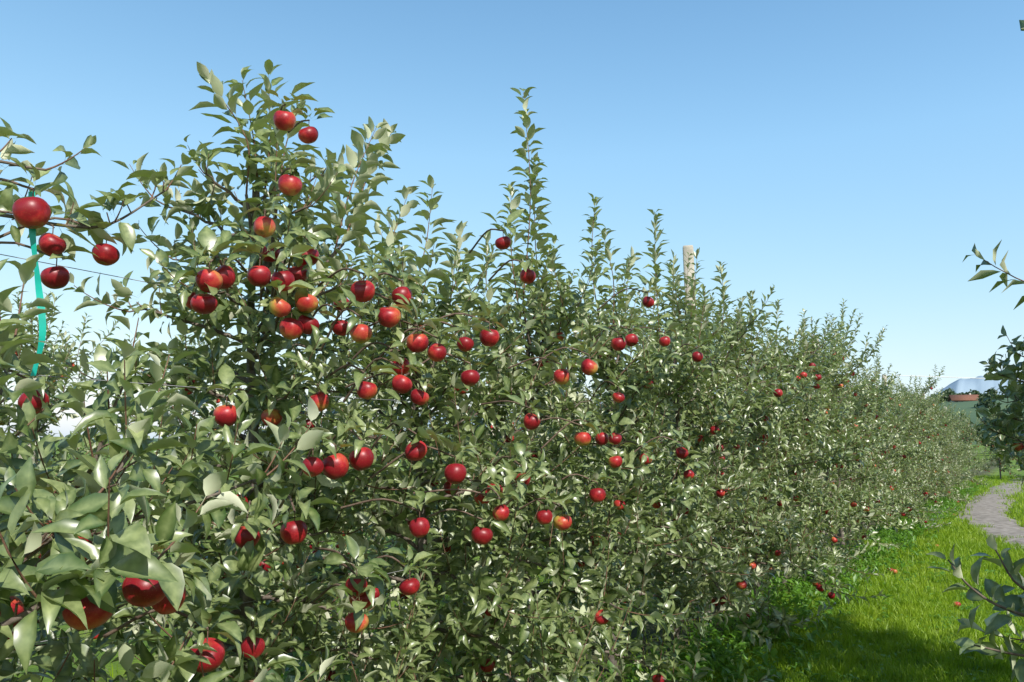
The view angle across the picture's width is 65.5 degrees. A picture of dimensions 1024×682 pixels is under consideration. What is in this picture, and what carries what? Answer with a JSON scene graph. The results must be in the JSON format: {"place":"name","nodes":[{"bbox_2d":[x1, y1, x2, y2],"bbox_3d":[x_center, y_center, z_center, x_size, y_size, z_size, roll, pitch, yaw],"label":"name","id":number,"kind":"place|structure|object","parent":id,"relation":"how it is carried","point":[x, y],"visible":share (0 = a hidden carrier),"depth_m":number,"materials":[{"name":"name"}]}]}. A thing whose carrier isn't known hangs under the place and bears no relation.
{"place":"outdoors","nodes":[
{"label":"outdoors","id":0,"kind":"place"},
{"bbox_2d":[0,0,1023,438],"label":"sky","id":1,"kind":"structure","parent":0,"point":[826,152],"materials":[{"name":"blue"}]},
{"bbox_2d":[1,439,1023,681],"bbox_3d":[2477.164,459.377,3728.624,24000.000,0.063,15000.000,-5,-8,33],"label":"ground","id":2,"kind":"structure","parent":0,"point":[650,627],"depth_m":6.63,"materials":[{"name":"green plant"}]},
{"bbox_2d":[6,378,36,658],"bbox_3d":[-3.601,1.323,5.847,0.100,2.100,0.085,-1,-7,13],"label":"trellis post","id":3,"kind":"object","parent":2,"relation":"on","point":[23,434],"visible":0.06,"depth_m":5.88,"materials":[{"name":"concrete"}]},
{"bbox_2d":[0,254,848,404],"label":"trellis wire","id":4,"kind":"object","parent":3,"relation":"attached to","point":[179,288],"visible":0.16,"depth_m":2.52,"materials":[{"name":"metal"}]},
{"bbox_2d":[8,373,890,428],"bbox_3d":[5.566,1.376,12.727,0.002,0.032,31.500,-5,-8,33],"label":"trellis wire","id":5,"kind":"object","parent":3,"relation":"attached to","point":[240,390],"visible":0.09,"depth_m":2.69,"materials":[{"name":"metal"}]},
{"bbox_2d":[0,291,168,638],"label":"apple tree","id":6,"kind":"object","parent":2,"relation":"on","point":[49,391],"visible":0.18,"depth_m":6.03,"materials":[{"name":"green plant"}]},
{"bbox_2d":[0,118,350,681],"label":"apple tree","id":7,"kind":"object","parent":2,"relation":"on","point":[51,517],"visible":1,"depth_m":1.58,"materials":[{"name":"green plant"}]},
{"bbox_2d":[28,192,45,375],"bbox_3d":[-1.150,-0.141,1.930,0.066,0.450,0.023,1,-7,-6],"label":"teal plant tie","id":8,"kind":"object","parent":7,"relation":"attached to","point":[39,294],"visible":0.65,"depth_m":1.92,"materials":[{"name":"teal plastic"}]},
{"bbox_2d":[80,324,299,627],"bbox_3d":[-2.812,1.118,6.844,2.041,2.640,1.896,0,-7,-4],"label":"apple tree","id":9,"kind":"object","parent":2,"relation":"on","point":[185,410],"visible":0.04,"depth_m":6.85,"materials":[{"name":"green plant"}]},
{"bbox_2d":[13,59,524,681],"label":"apple tree","id":10,"kind":"object","parent":2,"relation":"on","point":[247,551],"visible":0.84,"depth_m":2.75,"materials":[{"name":"green plant"}]},
{"bbox_2d":[171,350,379,581],"bbox_3d":[-2.304,1.343,7.997,2.064,2.468,1.918,2,-7,-13],"label":"apple tree","id":11,"kind":"object","parent":2,"relation":"on","point":[326,534],"visible":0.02,"depth_m":8.06,"materials":[{"name":"green plant"}]},
{"bbox_2d":[302,361,475,586],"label":"apple tree","id":12,"kind":"object","parent":2,"relation":"on","point":[384,411],"visible":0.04,"depth_m":8.84,"materials":[{"name":"green plant"}]},
{"bbox_2d":[353,323,520,553],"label":"apple tree","id":13,"kind":"object","parent":2,"relation":"on","point":[506,417],"visible":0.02,"depth_m":9.91,"materials":[{"name":"green plant"}]},
{"bbox_2d":[194,174,688,681],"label":"apple tree","id":14,"kind":"object","parent":2,"relation":"on","point":[452,534],"visible":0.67,"depth_m":3.52,"materials":[{"name":"green plant"}]},
{"bbox_2d":[437,349,573,533],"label":"apple tree","id":15,"kind":"object","parent":2,"relation":"on","point":[513,423],"visible":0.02,"depth_m":11.09,"materials":[{"name":"green plant"}]},
{"bbox_2d":[307,87,779,681],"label":"apple tree","id":16,"kind":"object","parent":2,"relation":"on","point":[547,307],"visible":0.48,"depth_m":4.33,"materials":[{"name":"green plant"}]},
{"bbox_2d":[514,353,599,523],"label":"apple tree","id":17,"kind":"object","parent":2,"relation":"on","point":[583,404],"depth_m":12.06,"materials":[{"name":"green plant"}]},
{"bbox_2d":[554,390,626,505],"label":"apple tree","id":18,"kind":"object","parent":2,"relation":"on","point":[579,452],"depth_m":13.20,"materials":[{"name":"green plant"}]},
{"bbox_2d":[584,379,666,516],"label":"apple tree","id":19,"kind":"object","parent":2,"relation":"on","point":[604,404],"visible":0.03,"depth_m":14.32,"materials":[{"name":"green plant"}]},
{"bbox_2d":[476,193,781,681],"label":"apple tree","id":20,"kind":"object","parent":2,"relation":"on","point":[648,368],"visible":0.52,"depth_m":5.31,"materials":[{"name":"green plant"}]},
{"bbox_2d":[624,369,683,512],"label":"apple tree","id":21,"kind":"object","parent":2,"relation":"on","point":[659,439],"visible":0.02,"depth_m":15.02,"materials":[{"name":"green plant"}]},
{"bbox_2d":[546,209,838,650],"bbox_3d":[1.324,0.692,6.307,2.162,3.366,2.370,-5,-8,33],"label":"apple tree","id":22,"kind":"object","parent":2,"relation":"on","point":[720,415],"visible":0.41,"depth_m":6.05,"materials":[{"name":"green plant"}]},
{"bbox_2d":[683,245,710,620],"bbox_3d":[1.637,0.818,7.067,0.100,3.400,0.085,-3,-8,13],"label":"trellis post","id":23,"kind":"object","parent":2,"relation":"on","point":[688,249],"visible":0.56,"depth_m":7.22,"materials":[{"name":"wood"}]},
{"bbox_2d":[607,252,886,613],"bbox_3d":[1.775,0.844,7.130,2.041,3.264,2.385,2,-7,-18],"label":"apple tree","id":24,"kind":"object","parent":2,"relation":"on","point":[774,550],"visible":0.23,"depth_m":6.85,"materials":[{"name":"green plant"}]},
{"bbox_2d":[663,290,883,595],"bbox_3d":[2.518,1.020,8.032,2.263,3.137,2.280,-5,-8,33],"label":"apple tree","id":25,"kind":"object","parent":2,"relation":"on","point":[765,422],"visible":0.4,"depth_m":7.73,"materials":[{"name":"green plant"}]},
{"bbox_2d":[554,409,1023,452],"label":"distant tree line","id":26,"kind":"object","parent":2,"relation":"on","point":[978,429],"depth_m":82.30,"materials":[{"name":"green plant"}]},
{"bbox_2d":[717,299,891,582],"bbox_3d":[2.964,1.119,9.034,2.306,3.186,2.226,-5,-8,33],"label":"apple tree","id":27,"kind":"object","parent":2,"relation":"on","point":[802,478],"visible":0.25,"depth_m":8.71,"materials":[{"name":"green plant"}]},
{"bbox_2d":[587,481,1023,681],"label":"weeds","id":28,"kind":"object","parent":2,"relation":"on","point":[725,652],"visible":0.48,"depth_m":6.47,"materials":[{"name":"green plant"}]},
{"bbox_2d":[813,335,829,549],"bbox_3d":[4.280,1.457,11.042,0.086,3.100,0.076,-2,-8,13],"label":"trellis post","id":29,"kind":"object","parent":2,"relation":"on","point":[823,457],"visible":0.1,"depth_m":10.95,"materials":[{"name":"wood"}]},
{"bbox_2d":[738,308,908,567],"bbox_3d":[3.709,1.207,9.750,2.542,3.179,2.370,6,-9,-42],"label":"apple tree","id":30,"kind":"object","parent":2,"relation":"on","point":[843,519],"visible":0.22,"depth_m":9.30,"materials":[{"name":"green plant"}]},
{"bbox_2d":[759,298,943,548],"bbox_3d":[4.804,1.212,11.599,2.371,3.634,2.544,-3,-7,20],"label":"apple tree","id":31,"kind":"object","parent":2,"relation":"on","point":[863,385],"visible":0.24,"depth_m":11.26,"materials":[{"name":"green plant"}]},
{"bbox_2d":[767,323,956,549],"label":"apple tree","id":32,"kind":"object","parent":2,"relation":"on","point":[867,475],"visible":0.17,"depth_m":10.37,"materials":[{"name":"green plant"}]},
{"bbox_2d":[831,376,944,531],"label":"apple tree","id":33,"kind":"object","parent":2,"relation":"on","point":[889,443],"visible":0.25,"depth_m":12.14,"materials":[{"name":"green plant"}]},
{"bbox_2d":[840,367,936,514],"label":"apple tree","id":34,"kind":"object","parent":2,"relation":"on","point":[899,413],"visible":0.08,"depth_m":14.79,"materials":[{"name":"green plant"}]},
{"bbox_2d":[832,354,950,529],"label":"apple tree","id":35,"kind":"object","parent":2,"relation":"on","point":[864,375],"visible":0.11,"depth_m":12.99,"materials":[{"name":"green plant"}]},
{"bbox_2d":[838,373,948,527],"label":"apple tree","id":36,"kind":"object","parent":2,"relation":"on","point":[919,462],"visible":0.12,"depth_m":13.91,"materials":[{"name":"green plant"}]},
{"bbox_2d":[847,388,951,498],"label":"apple tree","id":37,"kind":"object","parent":2,"relation":"on","point":[914,476],"visible":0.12,"depth_m":15.63,"materials":[{"name":"green plant"}]},
{"bbox_2d":[887,514,960,606],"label":"windfall apples","id":38,"kind":"object","parent":2,"relation":"on","point":[955,604],"visible":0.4,"depth_m":8.21,"materials":[{"name":"red food"}]},
{"bbox_2d":[889,388,965,501],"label":"apple tree","id":39,"kind":"object","parent":2,"relation":"on","point":[940,488],"visible":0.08,"depth_m":16.32,"materials":[{"name":"green plant"}]},
{"bbox_2d":[889,364,966,506],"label":"apple tree","id":40,"kind":"object","parent":2,"relation":"on","point":[934,427],"visible":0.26,"depth_m":17.28,"materials":[{"name":"green plant"}]},
{"bbox_2d":[882,395,983,503],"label":"apple tree","id":41,"kind":"object","parent":2,"relation":"on","point":[951,490],"visible":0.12,"depth_m":17.97,"materials":[{"name":"green plant"}]},
{"bbox_2d":[899,377,973,501],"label":"apple tree","id":42,"kind":"object","parent":2,"relation":"on","point":[955,466],"visible":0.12,"depth_m":19.00,"materials":[{"name":"green plant"}]},
{"bbox_2d":[931,399,963,491],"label":"apple tree","id":43,"kind":"object","parent":2,"relation":"on","point":[949,428],"visible":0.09,"depth_m":21.73,"materials":[{"name":"green plant"}]},
{"bbox_2d":[925,403,973,497],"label":"apple tree","id":44,"kind":"object","parent":2,"relation":"on","point":[944,447],"visible":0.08,"depth_m":19.99,"materials":[{"name":"green plant"}]},
{"bbox_2d":[921,390,983,485],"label":"apple tree","id":45,"kind":"object","parent":2,"relation":"on","point":[964,473],"visible":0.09,"depth_m":20.68,"materials":[{"name":"green plant"}]},
{"bbox_2d":[936,422,984,481],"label":"apple tree","id":46,"kind":"object","parent":2,"relation":"on","point":[957,459],"visible":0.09,"depth_m":22.56,"materials":[{"name":"green plant"}]},
{"bbox_2d":[944,413,977,486],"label":"apple tree","id":47,"kind":"object","parent":2,"relation":"on","point":[967,457],"visible":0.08,"depth_m":24.34,"materials":[{"name":"green plant"}]},
{"bbox_2d":[941,404,987,479],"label":"apple tree","id":48,"kind":"object","parent":2,"relation":"on","point":[958,444],"visible":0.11,"depth_m":23.57,"materials":[{"name":"green plant"}]},
{"bbox_2d":[947,410,993,485],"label":"apple tree","id":49,"kind":"object","parent":2,"relation":"on","point":[970,463],"visible":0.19,"depth_m":25.13,"materials":[{"name":"green plant"}]},
{"bbox_2d":[927,533,1023,681],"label":"apple tree","id":50,"kind":"object","parent":2,"relation":"on","point":[1013,604],"visible":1,"depth_m":1.85,"materials":[{"name":"green plant"}]},
{"bbox_2d":[957,415,997,472],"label":"apple tree","id":51,"kind":"object","parent":2,"relation":"on","point":[969,434],"visible":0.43,"depth_m":33.13,"materials":[{"name":"green plant"}]},
{"bbox_2d":[957,20,1023,670],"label":"apple tree","id":52,"kind":"object","parent":2,"relation":"on","point":[965,622],"visible":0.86,"depth_m":3.30,"materials":[{"name":"green plant"}]},
{"bbox_2d":[972,407,1021,479],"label":"apple tree","id":53,"kind":"object","parent":2,"relation":"on","point":[998,460],"visible":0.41,"depth_m":30.44,"materials":[{"name":"green plant"}]},
{"bbox_2d":[975,326,1023,486],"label":"apple tree","id":54,"kind":"object","parent":2,"relation":"on","point":[1011,426],"visible":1,"depth_m":4.68,"materials":[{"name":"green plant"}]},
{"bbox_3d":[18.434,2.053,15.899,0.100,3.100,0.085,-2,-8,13],"label":"trellis post","id":55,"kind":"object","parent":2,"relation":"on","visible":0},
{"bbox_2d":[35,478,839,642],"bbox_3d":[5.566,2.121,12.636,0.002,0.032,31.500,-5,-8,33],"label":"trellis wire","id":56,"kind":"object","parent":55,"relation":"attached to","point":[224,606],"visible":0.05,"depth_m":2.48,"materials":[{"name":"metal"}]},
{"bbox_2d":[897,375,1019,379],"bbox_3d":[13.057,0.751,16.051,10.778,0.133,0.013,0,-7,0],"label":"net cable","id":57,"kind":"object","parent":55,"relation":"attached to","point":[946,377],"visible":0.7,"depth_m":16.05,"materials":[{"name":"white"}]},
{"bbox_2d":[56,398,1023,444],"bbox_3d":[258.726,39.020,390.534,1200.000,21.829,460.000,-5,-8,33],"label":"hill","id":58,"kind":"structure","parent":0,"point":[967,406],"depth_m":294.05,"materials":[{"name":"green plant"}]},
{"bbox_2d":[603,385,1019,417],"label":"hillside woods","id":59,"kind":"object","parent":58,"relation":"on","point":[981,396],"visible":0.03,"depth_m":349.81,"materials":[{"name":"green plant"}]},
{"bbox_2d":[948,395,978,401],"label":"roof","id":60,"kind":"structure","parent":58,"relation":"on","point":[962,397],"depth_m":333.21,"materials":[{"name":"tile"}]},
{"bbox_2d":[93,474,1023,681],"bbox_3d":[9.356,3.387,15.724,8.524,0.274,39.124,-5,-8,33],"label":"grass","id":61,"kind":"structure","parent":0,"point":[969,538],"depth_m":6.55,"materials":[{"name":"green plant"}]},
{"bbox_2d":[384,376,1022,435],"bbox_3d":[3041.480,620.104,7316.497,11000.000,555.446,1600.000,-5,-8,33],"label":"mountain range","id":62,"kind":"structure","parent":0,"point":[967,385],"depth_m":6858.57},
{"bbox_2d":[957,478,1023,548],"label":"gravel path","id":63,"kind":"structure","parent":0,"point":[984,510],"depth_m":15.94,"materials":[{"name":"grey gravel"}]}
]}

